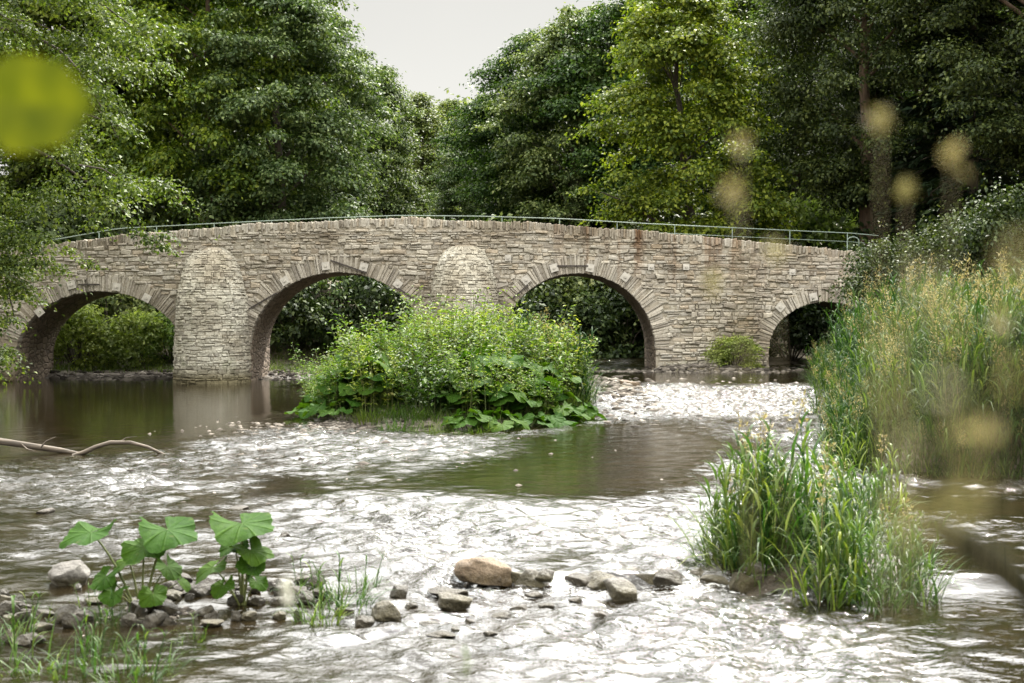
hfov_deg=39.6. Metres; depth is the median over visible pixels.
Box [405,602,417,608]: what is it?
rock
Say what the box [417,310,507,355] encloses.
leafy herb
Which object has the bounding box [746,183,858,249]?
leafy bush
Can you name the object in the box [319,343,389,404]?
leafy herb
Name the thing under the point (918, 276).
reed clump
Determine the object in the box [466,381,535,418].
butterbur plant
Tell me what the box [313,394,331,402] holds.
butterbur plant
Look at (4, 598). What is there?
rock
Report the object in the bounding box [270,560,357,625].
grass tuft
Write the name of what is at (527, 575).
rock
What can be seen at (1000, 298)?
reed clump
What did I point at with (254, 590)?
rock
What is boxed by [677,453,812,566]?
grass tuft
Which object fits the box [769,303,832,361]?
leafy bush
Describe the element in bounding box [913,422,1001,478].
reed clump
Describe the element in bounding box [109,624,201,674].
grass tuft
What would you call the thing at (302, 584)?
grass tuft
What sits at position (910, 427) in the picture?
bank grass
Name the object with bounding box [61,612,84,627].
rock
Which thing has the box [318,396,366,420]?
butterbur plant
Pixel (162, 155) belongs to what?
broadleaf tree
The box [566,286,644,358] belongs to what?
leafy bush
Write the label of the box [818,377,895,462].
reed clump
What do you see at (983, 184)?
broadleaf tree
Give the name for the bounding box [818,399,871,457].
reed clump
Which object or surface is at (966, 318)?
reed clump
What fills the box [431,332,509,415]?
leafy herb
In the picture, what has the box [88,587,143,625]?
grass tuft
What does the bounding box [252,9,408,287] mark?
broadleaf tree
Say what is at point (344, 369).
butterbur plant
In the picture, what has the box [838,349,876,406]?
reed clump
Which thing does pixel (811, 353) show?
reed clump
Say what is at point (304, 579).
rock
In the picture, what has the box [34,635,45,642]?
rock
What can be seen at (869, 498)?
grass tuft
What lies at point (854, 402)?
reed clump
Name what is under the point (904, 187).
grass stalk
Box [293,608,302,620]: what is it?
rock
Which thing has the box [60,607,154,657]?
grass tuft
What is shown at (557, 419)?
butterbur plant
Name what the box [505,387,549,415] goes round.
butterbur plant
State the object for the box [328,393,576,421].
island grass
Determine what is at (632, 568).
rock
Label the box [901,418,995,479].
reed clump
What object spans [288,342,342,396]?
leafy herb
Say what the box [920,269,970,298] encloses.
reed clump
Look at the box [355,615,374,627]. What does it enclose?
rock
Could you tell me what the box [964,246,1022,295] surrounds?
reed clump
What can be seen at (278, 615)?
rock
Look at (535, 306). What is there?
leafy bush
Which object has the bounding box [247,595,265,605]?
rock
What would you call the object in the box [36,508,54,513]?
rock
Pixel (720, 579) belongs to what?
rock
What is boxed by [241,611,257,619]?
rock
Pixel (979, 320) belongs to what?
reed clump
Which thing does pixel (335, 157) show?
broadleaf tree
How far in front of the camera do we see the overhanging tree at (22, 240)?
40.31 m
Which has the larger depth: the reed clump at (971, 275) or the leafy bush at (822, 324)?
the leafy bush at (822, 324)
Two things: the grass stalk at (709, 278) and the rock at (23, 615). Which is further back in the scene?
the rock at (23, 615)
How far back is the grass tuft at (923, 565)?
12.64 m
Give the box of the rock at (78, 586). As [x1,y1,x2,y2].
[74,583,81,590]
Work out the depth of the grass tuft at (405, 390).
30.18 m
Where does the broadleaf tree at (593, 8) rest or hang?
on the ground at (769, 584)
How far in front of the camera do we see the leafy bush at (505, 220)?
69.28 m
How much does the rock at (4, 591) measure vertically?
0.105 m
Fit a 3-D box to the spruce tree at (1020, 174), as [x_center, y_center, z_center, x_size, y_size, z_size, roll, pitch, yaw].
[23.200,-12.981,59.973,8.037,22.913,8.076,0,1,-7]
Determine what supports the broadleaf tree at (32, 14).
on the ground at (769, 584)
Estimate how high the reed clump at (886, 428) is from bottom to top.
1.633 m
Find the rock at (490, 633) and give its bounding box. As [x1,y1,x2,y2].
[483,631,497,636]
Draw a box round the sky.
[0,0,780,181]
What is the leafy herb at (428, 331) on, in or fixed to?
on the ground at (769, 584)
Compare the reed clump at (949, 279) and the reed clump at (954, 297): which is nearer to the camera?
the reed clump at (954, 297)
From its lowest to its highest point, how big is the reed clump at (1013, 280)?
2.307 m
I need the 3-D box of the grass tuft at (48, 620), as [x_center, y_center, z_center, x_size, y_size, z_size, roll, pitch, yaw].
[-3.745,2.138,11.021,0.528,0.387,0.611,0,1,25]
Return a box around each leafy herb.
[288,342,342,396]
[290,370,319,394]
[306,367,337,416]
[310,356,366,417]
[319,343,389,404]
[320,312,415,355]
[320,340,388,370]
[334,327,419,369]
[335,325,410,352]
[338,334,423,401]
[340,334,419,415]
[347,301,469,387]
[379,325,439,359]
[381,342,478,417]
[389,333,475,400]
[390,289,495,358]
[392,318,482,378]
[397,285,515,332]
[400,293,474,329]
[416,294,520,370]
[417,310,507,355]
[419,302,507,339]
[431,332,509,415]
[434,327,496,355]
[446,311,546,358]
[464,319,537,349]
[466,323,540,381]
[468,306,554,349]
[474,345,535,387]
[478,357,541,420]
[481,300,576,340]
[486,332,547,361]
[499,320,578,390]
[505,359,570,423]
[512,318,597,394]
[519,347,574,407]
[541,333,599,391]
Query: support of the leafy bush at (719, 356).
on the ground at (769, 584)
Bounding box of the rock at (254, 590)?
[247,587,259,592]
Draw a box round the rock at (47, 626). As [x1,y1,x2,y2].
[29,622,54,630]
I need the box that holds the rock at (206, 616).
[204,613,218,618]
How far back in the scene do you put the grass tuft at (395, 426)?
28.13 m
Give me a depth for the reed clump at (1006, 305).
24.89 m
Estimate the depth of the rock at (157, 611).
11.29 m
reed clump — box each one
[502,309,551,331]
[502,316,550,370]
[503,313,542,339]
[524,320,592,376]
[534,324,622,405]
[545,328,595,384]
[558,326,623,404]
[782,411,871,468]
[787,389,863,451]
[788,357,856,414]
[799,353,854,396]
[800,341,836,377]
[800,344,832,379]
[801,335,835,375]
[802,343,832,372]
[803,351,835,389]
[804,401,846,442]
[805,344,840,378]
[806,334,873,414]
[807,314,873,384]
[808,369,854,417]
[811,377,867,436]
[814,291,884,368]
[814,371,857,421]
[815,390,849,437]
[816,307,844,355]
[817,399,924,473]
[818,304,870,351]
[818,321,924,419]
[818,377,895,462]
[818,384,871,436]
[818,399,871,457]
[819,319,864,382]
[819,332,879,398]
[821,331,934,444]
[824,306,871,358]
[825,373,859,426]
[827,289,879,339]
[830,351,950,459]
[832,312,928,368]
[835,284,905,383]
[835,343,891,398]
[836,297,905,380]
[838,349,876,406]
[840,270,901,359]
[844,285,929,363]
[844,292,960,374]
[845,303,941,409]
[845,337,922,431]
[850,289,978,408]
[850,324,922,405]
[855,276,969,377]
[859,345,940,437]
[860,289,938,370]
[861,410,950,476]
[864,253,945,331]
[864,265,912,324]
[866,282,911,351]
[867,274,963,333]
[875,262,947,328]
[875,315,944,369]
[877,288,926,349]
[878,276,934,314]
[885,301,979,409]
[889,340,989,458]
[891,273,1020,401]
[892,308,1004,424]
[896,269,981,325]
[899,316,1023,440]
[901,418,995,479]
[909,278,983,332]
[912,273,978,320]
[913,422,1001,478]
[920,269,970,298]
[922,282,992,327]
[923,285,976,318]
[923,340,1023,451]
[925,260,1003,307]
[925,293,984,359]
[928,268,1023,408]
[931,263,993,290]
[933,253,1017,308]
[938,311,1023,411]
[939,306,989,370]
[940,274,1013,318]
[943,408,1023,479]
[955,260,993,294]
[955,301,1018,359]
[957,397,1023,479]
[958,273,1023,373]
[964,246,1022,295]
[965,272,1021,321]
[966,360,1023,456]
[968,286,1006,328]
[972,288,1022,333]
[972,292,1023,391]
[976,334,1023,433]
[984,270,1023,296]
[986,297,1023,342]
[988,319,1023,418]
[999,264,1023,296]
[1003,286,1023,371]
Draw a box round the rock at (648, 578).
[635,573,655,584]
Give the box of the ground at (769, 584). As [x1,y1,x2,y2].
[47,218,1023,620]
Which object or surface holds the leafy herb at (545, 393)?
on the ground at (769, 584)
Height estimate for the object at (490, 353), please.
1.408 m
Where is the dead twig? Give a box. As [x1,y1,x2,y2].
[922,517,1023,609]
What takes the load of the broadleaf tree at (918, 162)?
on the ground at (769, 584)
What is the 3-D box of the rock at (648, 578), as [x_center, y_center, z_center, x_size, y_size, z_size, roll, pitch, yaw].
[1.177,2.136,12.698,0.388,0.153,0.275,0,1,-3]
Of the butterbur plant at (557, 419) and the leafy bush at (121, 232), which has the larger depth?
the leafy bush at (121, 232)
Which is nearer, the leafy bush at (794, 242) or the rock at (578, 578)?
the rock at (578, 578)
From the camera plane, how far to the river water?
14.74 m
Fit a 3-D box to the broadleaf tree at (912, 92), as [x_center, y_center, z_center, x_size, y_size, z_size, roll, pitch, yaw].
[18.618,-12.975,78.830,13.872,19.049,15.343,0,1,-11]
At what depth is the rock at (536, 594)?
12.16 m
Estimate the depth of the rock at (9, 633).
10.46 m
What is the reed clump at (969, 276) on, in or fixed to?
on the ground at (769, 584)
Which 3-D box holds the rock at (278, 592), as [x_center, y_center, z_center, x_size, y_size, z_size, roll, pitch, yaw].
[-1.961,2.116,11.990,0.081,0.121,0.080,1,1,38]
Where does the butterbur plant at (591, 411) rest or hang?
on the ground at (769, 584)
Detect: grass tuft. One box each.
[0,589,59,630]
[0,591,49,645]
[0,595,90,678]
[1,608,125,679]
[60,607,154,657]
[73,582,101,611]
[80,628,180,682]
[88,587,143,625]
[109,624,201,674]
[166,613,212,645]
[270,550,324,596]
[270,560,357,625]
[301,551,398,613]
[334,554,389,590]
[347,406,389,424]
[354,398,423,425]
[361,362,400,410]
[370,414,422,431]
[390,401,443,423]
[393,371,418,402]
[406,424,450,433]
[416,410,464,431]
[439,426,488,433]
[467,421,510,431]
[566,388,581,405]
[569,390,593,405]
[634,426,813,572]
[645,388,855,571]
[662,451,825,591]
[675,469,811,582]
[676,406,889,556]
[677,446,819,560]
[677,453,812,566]
[683,413,854,548]
[683,468,773,572]
[686,439,837,571]
[687,493,729,549]
[724,469,897,610]
[737,436,905,585]
[757,453,855,544]
[767,462,867,553]
[778,503,886,601]
[793,458,886,555]
[809,510,939,600]
[810,464,886,552]
[816,427,884,495]
[820,462,910,537]
[820,521,959,620]
[847,431,926,514]
[860,499,945,598]
[862,497,975,606]
[880,509,952,578]
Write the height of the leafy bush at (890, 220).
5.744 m
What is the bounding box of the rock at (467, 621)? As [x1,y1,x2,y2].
[465,618,475,623]
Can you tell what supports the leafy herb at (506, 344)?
on the ground at (769, 584)
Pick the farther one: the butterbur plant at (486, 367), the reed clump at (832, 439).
the butterbur plant at (486, 367)
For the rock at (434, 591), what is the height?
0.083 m
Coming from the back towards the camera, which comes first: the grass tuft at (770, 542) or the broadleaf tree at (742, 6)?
the broadleaf tree at (742, 6)
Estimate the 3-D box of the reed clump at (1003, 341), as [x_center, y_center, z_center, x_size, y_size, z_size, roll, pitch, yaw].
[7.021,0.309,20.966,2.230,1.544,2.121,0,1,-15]
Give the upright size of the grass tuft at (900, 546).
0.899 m
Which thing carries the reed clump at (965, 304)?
on the ground at (769, 584)
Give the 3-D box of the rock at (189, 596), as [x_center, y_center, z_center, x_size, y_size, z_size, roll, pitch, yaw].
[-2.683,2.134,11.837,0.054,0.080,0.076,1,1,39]
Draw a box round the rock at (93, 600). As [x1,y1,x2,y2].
[83,597,102,603]
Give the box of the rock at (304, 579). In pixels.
[293,576,310,583]
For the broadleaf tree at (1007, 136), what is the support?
on the ground at (769, 584)
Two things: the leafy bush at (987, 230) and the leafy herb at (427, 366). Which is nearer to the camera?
the leafy herb at (427, 366)
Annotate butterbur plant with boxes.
[59,516,197,607]
[195,511,274,604]
[284,401,319,418]
[292,392,316,414]
[301,400,339,419]
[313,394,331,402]
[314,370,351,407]
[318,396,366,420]
[332,357,369,402]
[333,355,352,369]
[335,374,380,412]
[354,353,398,401]
[357,353,403,410]
[358,342,389,358]
[429,373,484,414]
[440,369,493,413]
[441,408,492,429]
[451,346,503,404]
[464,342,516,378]
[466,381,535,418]
[470,407,529,431]
[493,350,538,388]
[504,410,553,427]
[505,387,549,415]
[516,357,543,379]
[522,376,561,410]
[522,407,577,427]
[525,359,563,378]
[537,357,580,390]
[541,386,581,408]
[546,400,590,420]
[564,402,606,420]
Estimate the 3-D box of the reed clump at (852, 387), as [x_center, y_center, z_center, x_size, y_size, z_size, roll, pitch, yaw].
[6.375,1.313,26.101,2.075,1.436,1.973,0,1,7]
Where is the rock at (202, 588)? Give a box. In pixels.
[184,577,215,596]
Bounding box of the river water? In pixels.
[0,356,1023,682]
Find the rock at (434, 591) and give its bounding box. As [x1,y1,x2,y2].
[428,586,468,596]
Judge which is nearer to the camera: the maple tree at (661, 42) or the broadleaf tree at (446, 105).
the maple tree at (661, 42)
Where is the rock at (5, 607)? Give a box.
[0,600,19,615]
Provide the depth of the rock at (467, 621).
11.09 m
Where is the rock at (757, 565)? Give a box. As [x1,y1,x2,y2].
[740,561,771,573]
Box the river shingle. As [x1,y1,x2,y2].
[45,345,813,640]
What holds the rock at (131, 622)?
in the river water
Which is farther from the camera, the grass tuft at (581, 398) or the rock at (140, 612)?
the grass tuft at (581, 398)
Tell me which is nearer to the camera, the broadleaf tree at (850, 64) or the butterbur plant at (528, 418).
the butterbur plant at (528, 418)
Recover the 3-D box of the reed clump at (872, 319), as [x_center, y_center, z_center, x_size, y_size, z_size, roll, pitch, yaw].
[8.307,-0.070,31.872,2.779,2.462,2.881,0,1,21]
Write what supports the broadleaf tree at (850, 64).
on the ground at (769, 584)
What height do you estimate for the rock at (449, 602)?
0.166 m
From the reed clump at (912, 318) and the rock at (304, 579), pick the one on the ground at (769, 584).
the reed clump at (912, 318)
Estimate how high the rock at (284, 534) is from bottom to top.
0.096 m
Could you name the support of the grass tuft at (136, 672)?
on the ground at (769, 584)
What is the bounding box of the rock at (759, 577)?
[755,572,768,584]
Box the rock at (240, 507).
[229,505,248,508]
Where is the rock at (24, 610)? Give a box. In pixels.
[20,609,32,614]
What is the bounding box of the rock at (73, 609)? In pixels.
[54,604,81,622]
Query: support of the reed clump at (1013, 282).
on the ground at (769, 584)
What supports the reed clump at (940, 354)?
on the ground at (769, 584)
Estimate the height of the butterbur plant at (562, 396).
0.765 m
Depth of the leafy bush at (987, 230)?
38.68 m
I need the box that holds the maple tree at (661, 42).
[559,0,830,242]
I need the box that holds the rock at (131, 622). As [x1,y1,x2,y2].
[120,613,137,626]
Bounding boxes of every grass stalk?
[461,646,471,675]
[702,269,720,682]
[720,176,756,682]
[733,134,751,682]
[764,237,792,681]
[865,107,894,682]
[876,322,912,682]
[889,420,928,682]
[897,177,916,667]
[914,265,961,682]
[922,383,981,682]
[941,140,969,682]
[963,415,1001,682]
[984,304,1014,682]
[992,237,1023,682]
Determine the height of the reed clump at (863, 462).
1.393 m
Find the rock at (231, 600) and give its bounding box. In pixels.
[227,593,243,604]
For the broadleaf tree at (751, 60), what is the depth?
70.62 m
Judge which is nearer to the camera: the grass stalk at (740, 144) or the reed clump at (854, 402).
the grass stalk at (740, 144)
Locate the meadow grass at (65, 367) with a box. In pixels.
[50,325,357,373]
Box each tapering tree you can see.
[321,51,404,219]
[355,64,443,218]
[386,91,465,220]
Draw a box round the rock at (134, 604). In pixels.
[129,599,138,612]
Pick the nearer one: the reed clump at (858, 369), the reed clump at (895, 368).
the reed clump at (895, 368)
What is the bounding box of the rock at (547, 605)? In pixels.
[538,603,554,608]
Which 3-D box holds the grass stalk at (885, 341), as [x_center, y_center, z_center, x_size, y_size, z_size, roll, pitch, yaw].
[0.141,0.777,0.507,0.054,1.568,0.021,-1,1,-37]
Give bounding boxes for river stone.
[619,380,640,385]
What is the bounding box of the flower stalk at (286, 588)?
[280,576,295,682]
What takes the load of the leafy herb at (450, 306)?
on the ground at (769, 584)
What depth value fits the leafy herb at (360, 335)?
35.23 m
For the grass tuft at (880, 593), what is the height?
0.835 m
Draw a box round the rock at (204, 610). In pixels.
[197,605,214,615]
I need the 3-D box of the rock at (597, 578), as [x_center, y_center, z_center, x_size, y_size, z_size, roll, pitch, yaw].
[0.818,2.142,12.620,0.371,0.198,0.290,-1,1,-27]
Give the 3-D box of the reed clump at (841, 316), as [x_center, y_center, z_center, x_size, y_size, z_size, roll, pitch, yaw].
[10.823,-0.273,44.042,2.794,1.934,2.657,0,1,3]
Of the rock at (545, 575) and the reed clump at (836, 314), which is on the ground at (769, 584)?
the reed clump at (836, 314)
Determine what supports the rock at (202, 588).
on the river shingle
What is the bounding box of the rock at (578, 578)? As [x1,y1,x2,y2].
[564,572,590,585]
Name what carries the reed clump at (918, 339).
on the ground at (769, 584)
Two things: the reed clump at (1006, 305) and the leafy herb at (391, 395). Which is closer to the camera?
the reed clump at (1006, 305)
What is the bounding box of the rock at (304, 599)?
[297,592,314,603]
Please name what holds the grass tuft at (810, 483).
on the ground at (769, 584)
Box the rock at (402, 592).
[389,585,407,597]
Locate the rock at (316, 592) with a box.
[311,587,330,596]
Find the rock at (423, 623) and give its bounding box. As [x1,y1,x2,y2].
[420,621,439,625]
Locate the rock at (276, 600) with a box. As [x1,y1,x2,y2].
[269,596,283,603]
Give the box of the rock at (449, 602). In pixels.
[438,592,471,611]
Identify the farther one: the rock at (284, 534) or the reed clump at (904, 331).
the reed clump at (904, 331)
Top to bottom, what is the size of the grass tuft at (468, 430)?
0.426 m
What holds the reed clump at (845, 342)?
on the ground at (769, 584)
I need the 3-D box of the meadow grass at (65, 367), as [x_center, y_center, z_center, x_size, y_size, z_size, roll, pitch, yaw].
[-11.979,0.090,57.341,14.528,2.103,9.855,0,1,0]
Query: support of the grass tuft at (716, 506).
on the ground at (769, 584)
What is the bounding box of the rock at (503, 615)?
[491,611,511,618]
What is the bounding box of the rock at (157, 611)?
[152,610,163,613]
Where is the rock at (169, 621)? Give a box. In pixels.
[163,617,176,625]
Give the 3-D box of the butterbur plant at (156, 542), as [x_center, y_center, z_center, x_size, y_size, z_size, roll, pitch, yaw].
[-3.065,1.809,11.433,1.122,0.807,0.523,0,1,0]
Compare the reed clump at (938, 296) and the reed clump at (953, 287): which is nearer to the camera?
the reed clump at (938, 296)
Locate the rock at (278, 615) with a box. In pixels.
[273,610,285,619]
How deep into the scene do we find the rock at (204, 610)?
11.37 m
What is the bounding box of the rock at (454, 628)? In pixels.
[451,625,460,631]
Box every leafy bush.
[1,192,132,312]
[36,200,167,322]
[53,304,126,371]
[75,294,167,346]
[93,305,171,369]
[103,197,203,313]
[131,312,174,364]
[151,213,228,311]
[270,279,346,351]
[271,275,397,350]
[274,289,318,343]
[309,275,416,354]
[391,214,455,312]
[460,212,525,224]
[505,279,586,353]
[510,276,623,351]
[532,280,637,357]
[552,276,643,354]
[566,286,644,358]
[591,205,712,309]
[634,207,795,327]
[700,334,769,368]
[732,210,829,324]
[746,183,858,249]
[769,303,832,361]
[781,239,870,340]
[812,222,954,341]
[829,186,943,254]
[885,198,1023,296]
[898,188,997,252]
[914,172,1023,290]
[929,179,1023,258]
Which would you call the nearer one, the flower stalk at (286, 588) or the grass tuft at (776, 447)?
the flower stalk at (286, 588)
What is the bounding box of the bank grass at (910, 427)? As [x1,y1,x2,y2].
[838,346,1023,462]
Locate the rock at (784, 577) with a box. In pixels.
[782,575,793,582]
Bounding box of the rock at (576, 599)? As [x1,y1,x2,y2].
[568,596,581,602]
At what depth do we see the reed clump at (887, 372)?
22.82 m
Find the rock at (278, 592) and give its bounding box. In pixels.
[273,585,283,595]
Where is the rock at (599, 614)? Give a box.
[593,611,606,616]
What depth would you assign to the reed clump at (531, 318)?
35.59 m
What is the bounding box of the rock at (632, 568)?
[627,567,640,569]
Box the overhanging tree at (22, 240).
[0,0,238,385]
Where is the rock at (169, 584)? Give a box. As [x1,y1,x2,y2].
[160,580,181,590]
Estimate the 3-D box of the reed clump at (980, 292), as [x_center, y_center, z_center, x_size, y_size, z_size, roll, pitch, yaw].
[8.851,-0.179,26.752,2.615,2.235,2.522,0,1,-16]
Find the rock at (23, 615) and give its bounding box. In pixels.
[15,610,30,622]
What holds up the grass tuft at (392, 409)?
on the ground at (769, 584)
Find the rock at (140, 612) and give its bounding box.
[133,604,147,617]
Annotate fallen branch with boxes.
[0,436,164,454]
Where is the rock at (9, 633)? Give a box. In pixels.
[3,628,15,641]
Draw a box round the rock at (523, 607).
[509,605,527,609]
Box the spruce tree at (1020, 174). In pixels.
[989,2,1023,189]
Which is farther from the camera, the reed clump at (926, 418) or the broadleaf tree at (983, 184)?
the broadleaf tree at (983, 184)
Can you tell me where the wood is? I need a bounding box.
[2,22,966,247]
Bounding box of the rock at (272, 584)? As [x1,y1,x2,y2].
[268,578,282,589]
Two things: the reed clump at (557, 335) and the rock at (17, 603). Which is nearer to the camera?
the rock at (17, 603)
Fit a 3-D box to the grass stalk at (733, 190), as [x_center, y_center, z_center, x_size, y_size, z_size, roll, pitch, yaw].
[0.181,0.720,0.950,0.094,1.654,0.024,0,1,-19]
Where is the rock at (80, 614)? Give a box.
[76,610,93,621]
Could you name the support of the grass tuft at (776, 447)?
on the ground at (769, 584)
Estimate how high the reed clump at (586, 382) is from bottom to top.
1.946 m
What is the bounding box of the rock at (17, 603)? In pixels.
[0,601,24,606]
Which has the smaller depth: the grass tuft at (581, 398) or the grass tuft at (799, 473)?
the grass tuft at (799, 473)
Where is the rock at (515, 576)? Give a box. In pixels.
[511,571,521,582]
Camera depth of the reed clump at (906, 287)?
37.23 m
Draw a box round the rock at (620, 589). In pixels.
[604,577,636,600]
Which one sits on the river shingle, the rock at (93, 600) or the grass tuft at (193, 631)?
the grass tuft at (193, 631)
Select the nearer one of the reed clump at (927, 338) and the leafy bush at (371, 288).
the reed clump at (927, 338)
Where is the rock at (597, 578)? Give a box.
[586,570,615,589]
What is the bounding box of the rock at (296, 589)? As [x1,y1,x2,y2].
[287,586,303,596]
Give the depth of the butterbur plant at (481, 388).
29.08 m
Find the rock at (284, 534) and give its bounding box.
[279,532,290,536]
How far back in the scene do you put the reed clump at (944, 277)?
32.36 m
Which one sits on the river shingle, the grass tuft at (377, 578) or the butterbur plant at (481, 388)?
the grass tuft at (377, 578)
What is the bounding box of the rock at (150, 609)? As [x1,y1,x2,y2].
[146,606,155,611]
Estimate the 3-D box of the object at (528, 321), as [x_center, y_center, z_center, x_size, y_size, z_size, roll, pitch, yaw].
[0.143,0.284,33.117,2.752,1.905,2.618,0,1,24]
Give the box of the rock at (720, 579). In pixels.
[699,574,728,584]
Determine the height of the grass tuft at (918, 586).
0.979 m
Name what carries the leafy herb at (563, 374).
on the ground at (769, 584)
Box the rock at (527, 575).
[514,567,552,587]
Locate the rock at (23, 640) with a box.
[11,634,30,646]
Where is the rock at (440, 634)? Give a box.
[426,630,455,637]
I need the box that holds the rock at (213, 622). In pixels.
[199,619,223,626]
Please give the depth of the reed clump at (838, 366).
33.92 m
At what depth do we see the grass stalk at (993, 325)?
1.10 m
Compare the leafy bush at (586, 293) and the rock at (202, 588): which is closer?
the rock at (202, 588)
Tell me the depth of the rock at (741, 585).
12.52 m
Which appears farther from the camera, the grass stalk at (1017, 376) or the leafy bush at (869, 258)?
the leafy bush at (869, 258)
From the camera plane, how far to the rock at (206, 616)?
11.13 m
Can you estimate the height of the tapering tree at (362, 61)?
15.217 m
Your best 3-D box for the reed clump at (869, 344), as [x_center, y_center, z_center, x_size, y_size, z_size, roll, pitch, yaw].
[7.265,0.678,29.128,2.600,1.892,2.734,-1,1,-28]
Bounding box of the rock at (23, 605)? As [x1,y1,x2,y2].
[19,603,31,608]
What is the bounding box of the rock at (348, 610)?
[335,608,354,614]
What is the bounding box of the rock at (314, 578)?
[308,576,326,587]
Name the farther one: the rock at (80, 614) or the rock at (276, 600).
the rock at (276, 600)
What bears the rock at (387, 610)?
in the river water
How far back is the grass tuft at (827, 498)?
12.54 m
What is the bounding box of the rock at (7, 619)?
[3,613,21,623]
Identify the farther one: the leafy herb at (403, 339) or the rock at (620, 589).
the leafy herb at (403, 339)
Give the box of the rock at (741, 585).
[729,572,756,592]
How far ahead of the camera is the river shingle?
37.00 m
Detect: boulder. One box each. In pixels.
[48,560,90,585]
[454,556,511,586]
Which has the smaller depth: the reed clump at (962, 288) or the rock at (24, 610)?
the rock at (24, 610)
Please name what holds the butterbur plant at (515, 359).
on the ground at (769, 584)
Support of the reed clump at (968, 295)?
on the ground at (769, 584)
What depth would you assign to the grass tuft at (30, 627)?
10.55 m
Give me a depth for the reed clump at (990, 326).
21.63 m
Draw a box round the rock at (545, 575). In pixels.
[534,569,554,581]
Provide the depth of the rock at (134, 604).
11.40 m
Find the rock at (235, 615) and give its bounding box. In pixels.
[231,611,241,620]
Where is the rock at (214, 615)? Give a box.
[209,610,217,618]
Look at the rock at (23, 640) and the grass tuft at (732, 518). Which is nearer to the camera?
the rock at (23, 640)
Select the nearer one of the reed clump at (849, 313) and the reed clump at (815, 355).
the reed clump at (849, 313)
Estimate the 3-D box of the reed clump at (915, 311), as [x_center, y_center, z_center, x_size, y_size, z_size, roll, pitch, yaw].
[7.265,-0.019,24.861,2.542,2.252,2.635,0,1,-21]
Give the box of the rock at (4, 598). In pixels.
[0,595,14,602]
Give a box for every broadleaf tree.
[0,0,234,230]
[0,1,163,224]
[36,0,289,221]
[75,0,367,231]
[94,0,358,222]
[153,0,407,229]
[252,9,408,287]
[411,98,480,213]
[421,132,512,221]
[424,28,596,227]
[447,92,511,214]
[468,2,673,228]
[502,0,765,228]
[510,0,679,223]
[592,0,786,212]
[641,0,812,219]
[697,0,900,244]
[726,0,1023,247]
[737,8,966,243]
[745,0,1023,207]
[843,0,1023,183]
[871,0,1023,261]
[936,7,1022,204]
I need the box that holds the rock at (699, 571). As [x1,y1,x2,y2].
[689,568,703,575]
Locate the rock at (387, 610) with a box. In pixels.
[371,600,400,620]
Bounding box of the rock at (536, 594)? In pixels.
[524,591,543,597]
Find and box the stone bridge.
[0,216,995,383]
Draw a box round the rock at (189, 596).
[184,593,194,599]
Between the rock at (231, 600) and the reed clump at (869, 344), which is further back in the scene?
the reed clump at (869, 344)
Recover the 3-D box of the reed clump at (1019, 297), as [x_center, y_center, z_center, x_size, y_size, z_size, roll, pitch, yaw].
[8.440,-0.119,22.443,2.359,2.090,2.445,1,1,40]
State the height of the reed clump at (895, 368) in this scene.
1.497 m
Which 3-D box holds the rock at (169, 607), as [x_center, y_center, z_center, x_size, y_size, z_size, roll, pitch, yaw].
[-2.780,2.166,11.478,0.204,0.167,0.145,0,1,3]
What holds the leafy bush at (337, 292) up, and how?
on the ground at (769, 584)
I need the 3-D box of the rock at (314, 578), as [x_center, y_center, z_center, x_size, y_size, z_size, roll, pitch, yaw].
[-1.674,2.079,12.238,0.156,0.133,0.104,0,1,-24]
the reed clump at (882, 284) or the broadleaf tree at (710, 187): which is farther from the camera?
the broadleaf tree at (710, 187)
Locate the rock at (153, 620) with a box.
[142,612,169,627]
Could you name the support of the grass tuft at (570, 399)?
on the ground at (769, 584)
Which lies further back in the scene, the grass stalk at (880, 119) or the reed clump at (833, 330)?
the reed clump at (833, 330)
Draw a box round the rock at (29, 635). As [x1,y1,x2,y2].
[25,632,38,642]
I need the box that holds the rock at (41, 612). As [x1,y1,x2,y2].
[36,609,54,616]
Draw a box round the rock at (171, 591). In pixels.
[166,589,182,597]
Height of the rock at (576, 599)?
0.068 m
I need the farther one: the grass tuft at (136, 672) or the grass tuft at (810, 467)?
the grass tuft at (810, 467)
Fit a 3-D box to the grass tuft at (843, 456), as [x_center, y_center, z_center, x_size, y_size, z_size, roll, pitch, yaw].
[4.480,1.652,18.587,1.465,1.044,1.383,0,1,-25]
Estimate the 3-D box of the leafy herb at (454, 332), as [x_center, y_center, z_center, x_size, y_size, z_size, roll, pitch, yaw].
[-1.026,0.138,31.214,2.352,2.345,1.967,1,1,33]
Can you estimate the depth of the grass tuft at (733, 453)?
13.50 m
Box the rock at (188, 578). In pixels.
[169,572,192,582]
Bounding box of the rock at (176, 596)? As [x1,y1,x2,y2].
[169,593,181,599]
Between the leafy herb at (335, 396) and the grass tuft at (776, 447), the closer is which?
the grass tuft at (776, 447)
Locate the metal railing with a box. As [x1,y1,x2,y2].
[41,215,878,250]
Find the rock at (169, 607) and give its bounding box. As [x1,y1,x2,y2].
[156,599,178,614]
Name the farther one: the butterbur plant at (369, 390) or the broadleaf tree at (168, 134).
the broadleaf tree at (168, 134)
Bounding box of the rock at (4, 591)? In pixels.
[0,588,10,595]
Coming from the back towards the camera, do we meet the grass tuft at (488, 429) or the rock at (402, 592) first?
the grass tuft at (488, 429)
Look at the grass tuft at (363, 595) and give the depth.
11.65 m
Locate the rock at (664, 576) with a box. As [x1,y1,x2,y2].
[653,568,684,585]
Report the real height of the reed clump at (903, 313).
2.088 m

